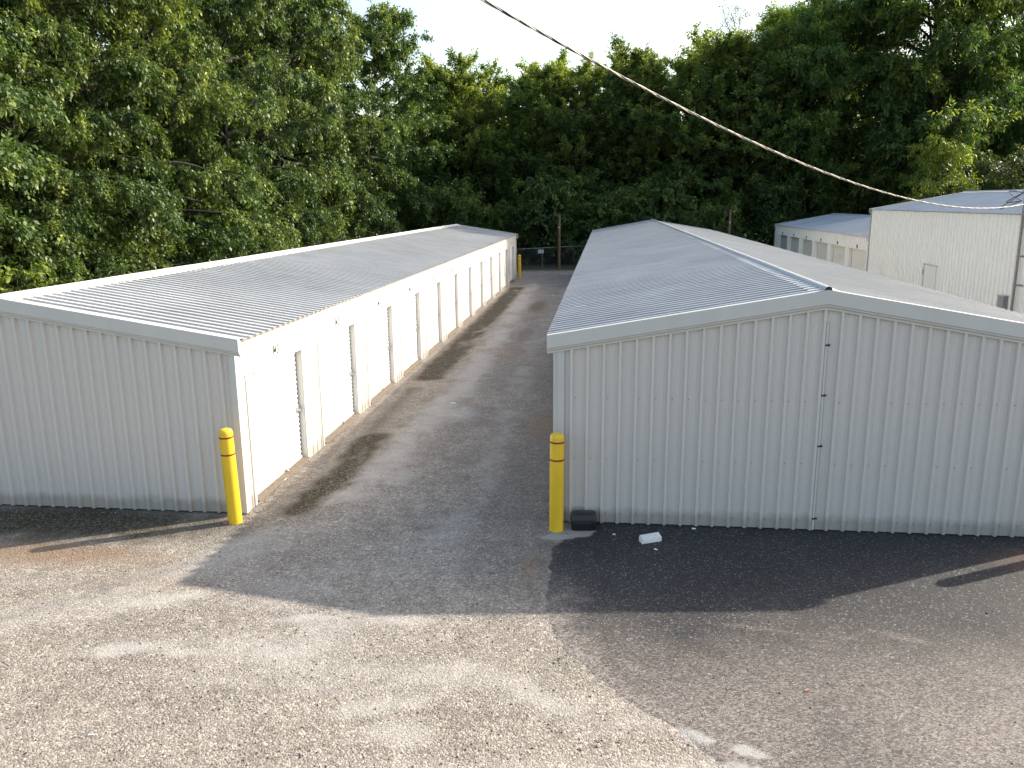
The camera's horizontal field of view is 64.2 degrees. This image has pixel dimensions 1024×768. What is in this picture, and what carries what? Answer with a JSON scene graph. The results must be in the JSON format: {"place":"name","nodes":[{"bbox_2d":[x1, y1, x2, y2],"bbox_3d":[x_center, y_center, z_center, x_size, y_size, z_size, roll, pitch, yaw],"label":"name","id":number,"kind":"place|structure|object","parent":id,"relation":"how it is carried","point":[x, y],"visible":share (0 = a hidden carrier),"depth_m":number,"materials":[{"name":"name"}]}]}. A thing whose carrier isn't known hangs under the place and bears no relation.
{"place":"outdoors","nodes":[
{"label":"outdoors","id":0,"kind":"place"},
{"bbox_2d":[0,233,1015,767],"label":"ground","id":1,"kind":"structure","parent":0,"point":[494,355],"depth_m":9.53,"materials":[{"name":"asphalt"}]},
{"bbox_2d":[0,22,69,291],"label":"broadleaf tree","id":2,"kind":"object","parent":1,"relation":"on","point":[23,169],"visible":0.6,"depth_m":21.81,"materials":[{"name":"green plant"}]},
{"bbox_2d":[0,203,72,293],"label":"shrub","id":3,"kind":"object","parent":1,"relation":"on","point":[19,267],"visible":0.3,"depth_m":22.82,"materials":[{"name":"green plant"}]},
{"bbox_2d":[0,45,140,287],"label":"broadleaf tree","id":4,"kind":"object","parent":1,"relation":"on","point":[62,133],"visible":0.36,"depth_m":24.93,"materials":[{"name":"green plant"}]},
{"bbox_2d":[0,0,152,252],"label":"broadleaf tree","id":5,"kind":"object","parent":1,"relation":"on","point":[79,98],"visible":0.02,"depth_m":32.08,"materials":[{"name":"green plant"}]},
{"bbox_2d":[10,181,160,284],"bbox_3d":[-14.490,-3.744,27.474,5.123,6.312,4.776,9,16,36],"label":"shrub","id":6,"kind":"object","parent":1,"relation":"on","point":[102,270],"visible":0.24,"depth_m":26.99,"materials":[{"name":"green plant"}]},
{"bbox_2d":[0,0,210,285],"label":"broadleaf tree","id":7,"kind":"object","parent":1,"relation":"on","point":[137,73],"visible":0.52,"depth_m":26.71,"materials":[{"name":"green plant"}]},
{"bbox_2d":[5,0,236,254],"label":"broadleaf tree","id":8,"kind":"object","parent":1,"relation":"on","point":[134,144],"visible":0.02,"depth_m":39.90,"materials":[{"name":"green plant"}]},
{"bbox_2d":[1,0,301,274],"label":"broadleaf tree","id":9,"kind":"object","parent":1,"relation":"on","point":[178,16],"visible":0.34,"depth_m":32.34,"materials":[{"name":"green plant"}]},
{"bbox_2d":[110,208,210,271],"bbox_3d":[-14.018,-4.439,31.776,4.570,5.630,4.260,-3,13,-12],"label":"shrub","id":10,"kind":"object","parent":1,"relation":"on","point":[162,233],"visible":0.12,"depth_m":31.66,"materials":[{"name":"green plant"}]},
{"bbox_2d":[11,237,357,289],"bbox_3d":[-12.330,-4.090,34.524,0.302,2.451,42.060,1,13,6],"label":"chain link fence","id":11,"kind":"object","parent":1,"relation":"on","point":[147,268],"visible":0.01,"depth_m":29.20,"materials":[{"name":"grey metal"}]},
{"bbox_2d":[0,261,49,292],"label":"young vine","id":12,"kind":"object","parent":11,"relation":"attached to","point":[6,278],"visible":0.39,"depth_m":21.73,"materials":[{"name":"green plant"}]},
{"bbox_2d":[21,277,58,289],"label":"young vine","id":13,"kind":"object","parent":11,"relation":"attached to","point":[50,281],"visible":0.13,"depth_m":23.00,"materials":[{"name":"green plant"}]},
{"bbox_2d":[116,0,299,261],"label":"broadleaf tree","id":14,"kind":"object","parent":1,"relation":"on","point":[237,139],"visible":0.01,"depth_m":48.61,"materials":[{"name":"green plant"}]},
{"bbox_2d":[176,215,259,265],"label":"shrub","id":15,"kind":"object","parent":1,"relation":"on","point":[189,250],"visible":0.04,"depth_m":35.47,"materials":[{"name":"green plant"}]},
{"bbox_2d":[108,0,345,263],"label":"broadleaf tree","id":16,"kind":"object","parent":1,"relation":"on","point":[251,73],"visible":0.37,"depth_m":38.78,"materials":[{"name":"green plant"}]},
{"bbox_2d":[218,428,242,524],"bbox_3d":[-4.170,1.385,12.083,0.208,1.512,0.208,0,13,7],"label":"bollard","id":17,"kind":"object","parent":1,"relation":"on","point":[229,470],"visible":0.98,"depth_m":12.00,"materials":[{"name":"yellow metal"}]},
{"bbox_2d":[0,224,517,512],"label":"storage shed","id":18,"kind":"structure","parent":1,"relation":"on","point":[136,391],"depth_m":12.93,"materials":[{"name":"white metal"}]},
{"bbox_2d":[247,353,302,494],"bbox_3d":[-3.955,0.622,13.810,0.168,2.055,2.245,1,13,6],"label":"roll up door","id":19,"kind":"structure","parent":18,"relation":"in","point":[274,409],"depth_m":13.80,"materials":[{"name":"white metal"}]},
{"bbox_2d":[319,326,353,437],"bbox_3d":[-3.636,-0.075,16.917,0.097,2.055,2.245,1,13,6],"label":"roll up door","id":20,"kind":"structure","parent":18,"relation":"in","point":[334,349],"depth_m":16.96,"materials":[{"name":"white metal"}]},
{"bbox_2d":[366,308,390,399],"bbox_3d":[-3.281,-0.771,20.020,0.097,2.055,2.245,1,13,6],"label":"roll up door","id":21,"kind":"structure","parent":18,"relation":"in","point":[377,326],"depth_m":20.11,"materials":[{"name":"white metal"}]},
{"bbox_2d":[401,294,417,371],"bbox_3d":[-2.926,-1.468,23.123,0.097,2.055,2.245,1,13,6],"label":"roll up door","id":22,"kind":"structure","parent":18,"relation":"in","point":[408,307],"depth_m":23.26,"materials":[{"name":"white metal"}]},
{"bbox_2d":[426,283,439,350],"bbox_3d":[-2.570,-2.164,26.226,0.097,2.055,2.245,1,13,6],"label":"roll up door","id":23,"kind":"structure","parent":18,"relation":"in","point":[431,292],"depth_m":26.40,"materials":[{"name":"white metal"}]},
{"bbox_2d":[446,275,456,333],"bbox_3d":[-2.215,-2.861,29.330,0.097,2.055,2.245,1,13,6],"label":"roll up door","id":24,"kind":"structure","parent":18,"relation":"in","point":[450,288],"depth_m":29.53,"materials":[{"name":"white metal"}]},
{"bbox_2d":[462,268,470,320],"bbox_3d":[-1.860,-3.557,32.433,0.097,2.055,2.245,1,13,6],"label":"roll up door","id":25,"kind":"structure","parent":18,"relation":"in","point":[465,278],"depth_m":32.69,"materials":[{"name":"white metal"}]},
{"bbox_2d":[475,262,481,309],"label":"roll up door","id":26,"kind":"structure","parent":18,"relation":"in","point":[477,266],"depth_m":35.78,"materials":[{"name":"white metal"}]},
{"bbox_2d":[486,257,490,300],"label":"roll up door","id":27,"kind":"structure","parent":18,"relation":"in","point":[488,278],"depth_m":38.98,"materials":[{"name":"white metal"}]},
{"bbox_2d":[495,253,499,293],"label":"roll up door","id":28,"kind":"structure","parent":18,"relation":"in","point":[497,273],"depth_m":42.05,"materials":[{"name":"white metal"}]},
{"bbox_2d":[503,250,506,286],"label":"roll up door","id":29,"kind":"structure","parent":18,"relation":"in","point":[504,252],"depth_m":45.27,"materials":[{"name":"white metal"}]},
{"bbox_2d":[510,247,512,280],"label":"roll up door","id":30,"kind":"structure","parent":18,"relation":"in","point":[511,263],"depth_m":48.42,"materials":[{"name":"white metal"}]},
{"bbox_2d":[222,194,303,255],"bbox_3d":[-12.701,-6.463,40.406,4.743,5.843,4.422,-6,14,-21],"label":"shrub","id":31,"kind":"object","parent":1,"relation":"on","point":[276,215],"visible":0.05,"depth_m":39.83,"materials":[{"name":"green plant"}]},
{"bbox_2d":[255,207,315,247],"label":"shrub","id":32,"kind":"object","parent":1,"relation":"on","point":[311,242],"visible":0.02,"depth_m":43.80,"materials":[{"name":"green plant"}]},
{"bbox_2d":[215,40,363,214],"bbox_3d":[-17.924,-17.949,60.575,13.867,20.549,12.365,-6,14,-22],"label":"broadleaf tree","id":33,"kind":"object","parent":1,"relation":"on","point":[360,154],"visible":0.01,"depth_m":59.31,"materials":[{"name":"green plant"}]},
{"bbox_2d":[184,0,397,246],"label":"broadleaf tree","id":34,"kind":"object","parent":1,"relation":"on","point":[304,13],"visible":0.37,"depth_m":44.45,"materials":[{"name":"green plant"}]},
{"bbox_2d":[213,0,407,238],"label":"broadleaf tree","id":35,"kind":"object","parent":1,"relation":"on","point":[372,203],"visible":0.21,"depth_m":51.08,"materials":[{"name":"green plant"}]},
{"bbox_2d":[291,200,353,247],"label":"shrub","id":36,"kind":"object","parent":1,"relation":"on","point":[334,212],"visible":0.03,"depth_m":48.07,"materials":[{"name":"green plant"}]},
{"bbox_2d":[328,210,366,239],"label":"shrub","id":37,"kind":"object","parent":1,"relation":"on","point":[361,230],"visible":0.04,"depth_m":53.18,"materials":[{"name":"green plant"}]},
{"bbox_2d":[343,213,379,238],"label":"shrub","id":38,"kind":"object","parent":1,"relation":"on","point":[372,229],"visible":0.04,"depth_m":57.29,"materials":[{"name":"green plant"}]},
{"bbox_2d":[291,0,458,238],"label":"broadleaf tree","id":39,"kind":"object","parent":1,"relation":"on","point":[390,25],"visible":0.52,"depth_m":58.09,"materials":[{"name":"green plant"}]},
{"bbox_2d":[383,189,441,234],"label":"shrub","id":40,"kind":"object","parent":1,"relation":"on","point":[407,217],"visible":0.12,"depth_m":62.63,"materials":[{"name":"green plant"}]},
{"bbox_2d":[374,68,496,229],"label":"broadleaf tree","id":41,"kind":"object","parent":1,"relation":"on","point":[415,167],"visible":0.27,"depth_m":67.22,"materials":[{"name":"green plant"}]},
{"bbox_2d":[407,175,475,229],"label":"shrub","id":42,"kind":"object","parent":1,"relation":"on","point":[460,190],"visible":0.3,"depth_m":62.25,"materials":[{"name":"green plant"}]},
{"bbox_2d":[418,180,494,229],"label":"shrub","id":43,"kind":"object","parent":1,"relation":"on","point":[458,217],"visible":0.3,"depth_m":61.70,"materials":[{"name":"green plant"}]},
{"bbox_2d":[416,58,526,219],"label":"broadleaf tree","id":44,"kind":"object","parent":1,"relation":"on","point":[487,83],"visible":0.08,"depth_m":71.93,"materials":[{"name":"green plant"}]},
{"bbox_2d":[412,46,541,236],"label":"broadleaf tree","id":45,"kind":"object","parent":1,"relation":"on","point":[462,81],"visible":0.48,"depth_m":65.72,"materials":[{"name":"green plant"}]},
{"bbox_2d":[471,199,522,251],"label":"shrub","id":46,"kind":"object","parent":1,"relation":"on","point":[487,211],"visible":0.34,"depth_m":62.31,"materials":[{"name":"green plant"}]},
{"bbox_2d":[14,55,1016,278],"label":"woods","id":47,"kind":"object","parent":1,"relation":"on","point":[372,147],"depth_m":83.22,"materials":[{"name":"green plant"}]},
{"bbox_2d":[487,194,545,260],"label":"shrub","id":48,"kind":"object","parent":1,"relation":"on","point":[525,234],"visible":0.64,"depth_m":62.09,"materials":[{"name":"green plant"}]},
{"bbox_2d":[518,255,520,277],"bbox_3d":[0.458,-7.272,50.651,0.208,1.512,0.208,-9,15,-33],"label":"bollard","id":49,"kind":"object","parent":1,"relation":"on","point":[519,266],"visible":0.95,"depth_m":50.56,"materials":[{"name":"yellow metal"}]},
{"bbox_2d":[464,48,590,256],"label":"broadleaf tree","id":50,"kind":"object","parent":1,"relation":"on","point":[532,88],"visible":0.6,"depth_m":66.10,"materials":[{"name":"green plant"}]},
{"bbox_2d":[509,168,590,263],"bbox_3d":[3.040,-12.337,62.110,6.560,8.082,6.115,-2,13,-8],"label":"shrub","id":51,"kind":"object","parent":1,"relation":"on","point":[560,190],"visible":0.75,"depth_m":61.45,"materials":[{"name":"green plant"}]},
{"bbox_2d":[517,246,583,270],"bbox_3d":[3.884,-8.808,57.079,27.864,1.550,2.658,-3,13,-12],"label":"chain link fence","id":52,"kind":"object","parent":1,"relation":"on","point":[552,255],"visible":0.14,"depth_m":57.08,"materials":[{"name":"grey metal"}]},
{"bbox_2d":[549,432,563,532],"bbox_3d":[0.641,1.429,11.697,0.208,1.512,0.208,-8,15,-33],"label":"bollard","id":53,"kind":"object","parent":1,"relation":"on","point":[556,505],"visible":0.99,"depth_m":11.61,"materials":[{"name":"yellow metal"}]},
{"bbox_2d":[505,64,607,244],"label":"broadleaf tree","id":54,"kind":"object","parent":1,"relation":"on","point":[549,150],"visible":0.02,"depth_m":73.67,"materials":[{"name":"green plant"}]},
{"bbox_2d":[557,214,560,268],"bbox_3d":[3.296,-9.916,57.175,0.207,3.881,0.274,1,13,6],"label":"timber post","id":55,"kind":"object","parent":1,"relation":"on","point":[559,226],"visible":0.86,"depth_m":57.07,"materials":[{"name":"brown wood"}]},
{"bbox_2d":[512,50,629,238],"bbox_3d":[4.982,-18.483,66.399,10.496,16.543,10.393,-3,13,-9],"label":"broadleaf tree","id":56,"kind":"object","parent":1,"relation":"on","point":[584,79],"visible":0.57,"depth_m":64.87,"materials":[{"name":"green plant"}]},
{"bbox_2d":[570,510,596,530],"bbox_3d":[1.043,1.979,11.869,0.385,0.245,0.261,0,13,2],"label":"bait box","id":57,"kind":"object","parent":1,"relation":"on","point":[583,520],"visible":1,"depth_m":11.77,"materials":[{"name":"black plastic"}]},
{"bbox_2d":[550,188,620,262],"bbox_3d":[5.111,-11.842,62.171,5.178,5.969,6.002,-7,14,-29],"label":"shrub","id":58,"kind":"object","parent":1,"relation":"on","point":[583,212],"visible":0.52,"depth_m":61.08,"materials":[{"name":"green plant"}]},
{"bbox_2d":[575,185,637,255],"bbox_3d":[7.021,-11.700,61.664,5.024,6.639,5.389,12,17,43],"label":"shrub","id":59,"kind":"object","parent":1,"relation":"on","point":[611,205],"visible":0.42,"depth_m":60.55,"materials":[{"name":"green plant"}]},
{"bbox_2d":[558,51,685,226],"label":"broadleaf tree","id":60,"kind":"object","parent":1,"relation":"on","point":[605,155],"visible":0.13,"depth_m":66.11,"materials":[{"name":"green plant"}]},
{"bbox_2d":[572,60,678,223],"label":"broadleaf tree","id":61,"kind":"object","parent":1,"relation":"on","point":[604,90],"visible":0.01,"depth_m":73.62,"materials":[{"name":"green plant"}]},
{"bbox_2d":[607,179,669,226],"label":"shrub","id":62,"kind":"object","parent":1,"relation":"on","point":[642,207],"visible":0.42,"depth_m":60.78,"materials":[{"name":"green plant"}]},
{"bbox_2d":[580,31,708,226],"bbox_3d":[10.835,-19.017,65.985,11.460,17.699,10.672,-2,13,-5],"label":"broadleaf tree","id":63,"kind":"object","parent":1,"relation":"on","point":[646,64],"visible":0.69,"depth_m":63.52,"materials":[{"name":"green plant"}]},
{"bbox_2d":[619,167,699,225],"bbox_3d":[11.048,-12.403,62.045,6.136,8.109,6.583,2,13,10],"label":"shrub","id":64,"kind":"object","parent":1,"relation":"on","point":[666,190],"visible":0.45,"depth_m":60.93,"materials":[{"name":"green plant"}]},
{"bbox_2d":[613,21,777,230],"bbox_3d":[14.179,-19.012,65.150,12.253,17.982,12.374,0,13,4],"label":"broadleaf tree","id":65,"kind":"object","parent":1,"relation":"on","point":[711,57],"visible":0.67,"depth_m":62.24,"materials":[{"name":"green plant"}]},
{"bbox_2d":[674,200,721,230],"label":"shrub","id":66,"kind":"object","parent":1,"relation":"on","point":[703,217],"visible":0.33,"depth_m":59.62,"materials":[{"name":"green plant"}]},
{"bbox_2d":[656,38,769,219],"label":"broadleaf tree","id":67,"kind":"object","parent":1,"relation":"on","point":[702,131],"depth_m":72.02,"materials":[{"name":"green plant"}]},
{"bbox_2d":[682,0,762,169],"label":"wispy tree","id":68,"kind":"object","parent":1,"relation":"on","point":[734,25],"visible":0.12,"depth_m":66.27,"materials":[{"name":"green plant"}]},
{"bbox_2d":[694,196,753,239],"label":"shrub","id":69,"kind":"object","parent":1,"relation":"on","point":[736,231],"visible":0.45,"depth_m":59.61,"materials":[{"name":"green plant"}]},
{"bbox_2d":[728,209,731,234],"bbox_3d":[15.363,-10.269,57.778,0.207,4.101,0.274,1,13,6],"label":"timber post","id":70,"kind":"object","parent":1,"relation":"on","point":[729,223],"visible":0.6,"depth_m":57.49,"materials":[{"name":"brown wood"}]},
{"bbox_2d":[681,24,801,242],"bbox_3d":[18.467,-19.336,66.692,10.224,17.873,11.300,-10,16,-36],"label":"broadleaf tree","id":71,"kind":"object","parent":1,"relation":"on","point":[748,60],"visible":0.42,"depth_m":62.89,"materials":[{"name":"green plant"}]},
{"bbox_2d":[727,164,811,245],"bbox_3d":[21.129,-13.423,64.829,6.817,7.859,7.902,-5,13,-20],"label":"shrub","id":72,"kind":"object","parent":1,"relation":"on","point":[765,194],"visible":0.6,"depth_m":64.03,"materials":[{"name":"green plant"}]},
{"bbox_2d":[544,522,1023,767],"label":"asphalt apron","id":73,"kind":"object","parent":1,"relation":"on","point":[752,717],"visible":0.99,"depth_m":8.87,"materials":[{"name":"grey asphalt"}]},
{"bbox_2d":[639,532,661,543],"bbox_3d":[1.935,2.149,11.399,0.305,0.102,0.110,-4,13,-17],"label":"foam block","id":74,"kind":"object","parent":73,"relation":"on","point":[650,538],"depth_m":11.37,"materials":[{"name":"white plastic"}]},
{"bbox_2d":[547,219,1023,536],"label":"storage shed","id":75,"kind":"structure","parent":1,"relation":"on","point":[706,377],"depth_m":11.48,"materials":[{"name":"white metal"}]},
{"bbox_2d":[732,0,880,233],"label":"feathery tree","id":76,"kind":"object","parent":1,"relation":"on","point":[826,29],"visible":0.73,"depth_m":62.36,"materials":[{"name":"green plant"}]},
{"bbox_2d":[779,181,842,218],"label":"shrub","id":77,"kind":"object","parent":1,"relation":"on","point":[820,206],"visible":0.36,"depth_m":64.35,"materials":[{"name":"green plant"}]},
{"bbox_2d":[755,0,866,204],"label":"feathery tree","id":78,"kind":"object","parent":1,"relation":"on","point":[794,5],"visible":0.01,"depth_m":70.42,"materials":[{"name":"green plant"}]},
{"bbox_2d":[764,0,934,214],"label":"feathery tree","id":79,"kind":"object","parent":1,"relation":"on","point":[846,132],"visible":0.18,"depth_m":64.20,"materials":[{"name":"green plant"}]},
{"bbox_2d":[835,190,879,214],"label":"shrub","id":80,"kind":"object","parent":1,"relation":"on","point":[860,205],"visible":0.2,"depth_m":64.31,"materials":[{"name":"green plant"}]},
{"bbox_2d":[843,0,1023,209],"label":"feathery tree","id":81,"kind":"object","parent":1,"relation":"on","point":[974,117],"visible":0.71,"depth_m":59.39,"materials":[{"name":"green plant"}]},
{"bbox_2d":[893,132,982,203],"bbox_3d":[29.623,-12.254,56.279,6.378,9.920,6.071,-4,13,-16],"label":"tree","id":82,"kind":"object","parent":1,"relation":"on","point":[954,158],"visible":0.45,"depth_m":55.52,"materials":[{"name":"green plant"}]},
{"bbox_2d":[913,0,1023,189],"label":"feathery tree","id":83,"kind":"object","parent":1,"relation":"on","point":[1006,137],"visible":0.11,"depth_m":63.64,"materials":[{"name":"green plant"}]},
{"bbox_2d":[949,131,1001,189],"bbox_3d":[36.087,-16.270,64.280,4.065,12.649,4.599,6,14,25],"label":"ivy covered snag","id":84,"kind":"object","parent":1,"relation":"on","point":[986,143],"visible":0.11,"depth_m":63.09,"materials":[{"name":"green plant"}]},
{"bbox_2d":[946,143,1023,191],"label":"bush","id":85,"kind":"object","parent":1,"relation":"on","point":[999,169],"visible":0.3,"depth_m":56.94,"materials":[{"name":"green plant"}]},
{"bbox_2d":[952,65,1023,183],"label":"feathery tree","id":86,"kind":"object","parent":1,"relation":"on","point":[1013,132],"depth_m":72.73,"materials":[{"name":"green plant"}]},
{"bbox_2d":[94,0,1020,187],"label":"sky","id":87,"kind":"structure","parent":0,"point":[584,26],"materials":[{"name":"white"}]},
{"bbox_2d":[774,213,870,270],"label":"storage shed","id":88,"kind":"structure","parent":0,"point":[841,238],"depth_m":50.38,"materials":[{"name":"beige metal"}]},
{"bbox_2d":[780,235,786,249],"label":"roll up door","id":89,"kind":"structure","parent":88,"relation":"in","point":[783,245],"depth_m":60.63,"materials":[{"name":"beige metal"}]},
{"bbox_2d":[791,237,798,252],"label":"roll up door","id":90,"kind":"structure","parent":88,"relation":"in","point":[795,241],"depth_m":56.99,"materials":[{"name":"beige metal"}]},
{"bbox_2d":[803,239,811,255],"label":"roll up door","id":91,"kind":"structure","parent":88,"relation":"in","point":[807,247],"depth_m":53.46,"materials":[{"name":"beige metal"}]},
{"bbox_2d":[817,242,827,260],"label":"roll up door","id":92,"kind":"structure","parent":88,"relation":"in","point":[822,247],"depth_m":49.80,"materials":[{"name":"beige metal"}]},
{"bbox_2d":[833,245,844,264],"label":"roll up door","id":93,"kind":"structure","parent":88,"relation":"in","point":[839,251],"depth_m":46.26,"materials":[{"name":"beige metal"}]},
{"bbox_2d":[851,248,865,270],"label":"roll up door","id":94,"kind":"structure","parent":88,"relation":"in","point":[858,258],"depth_m":42.69,"materials":[{"name":"beige metal"}]},
{"bbox_2d":[866,189,1023,313],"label":"storage shed","id":95,"kind":"structure","parent":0,"point":[966,253],"depth_m":31.38,"materials":[{"name":"beige metal"}]},
{"bbox_2d":[922,263,937,289],"bbox_3d":[16.835,-3.816,33.012,0.040,2.020,1.420,1,13,6],"label":"door","id":96,"kind":"structure","parent":95,"relation":"in","point":[927,283],"depth_m":32.86,"materials":[{"name":"beige metal"}]},
{"bbox_2d":[996,294,1007,308],"bbox_3d":[16.060,-2.527,26.779,0.165,0.795,0.440,1,13,6],"label":"electrical box","id":97,"kind":"object","parent":95,"relation":"attached to","point":[1002,299],"visible":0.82,"depth_m":26.59,"materials":[{"name":"grey paint"}]},
{"bbox_2d":[1000,190,1023,310],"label":"service mast","id":98,"kind":"object","parent":95,"relation":"attached to","point":[1018,256],"visible":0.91,"depth_m":25.54,"materials":[{"name":"metal"}]},
{"bbox_2d":[481,0,1023,208],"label":"overhead cable","id":99,"kind":"object","parent":98,"relation":"attached to","point":[599,64],"visible":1,"depth_m":10.37,"materials":[{"name":"metal"}]}
]}

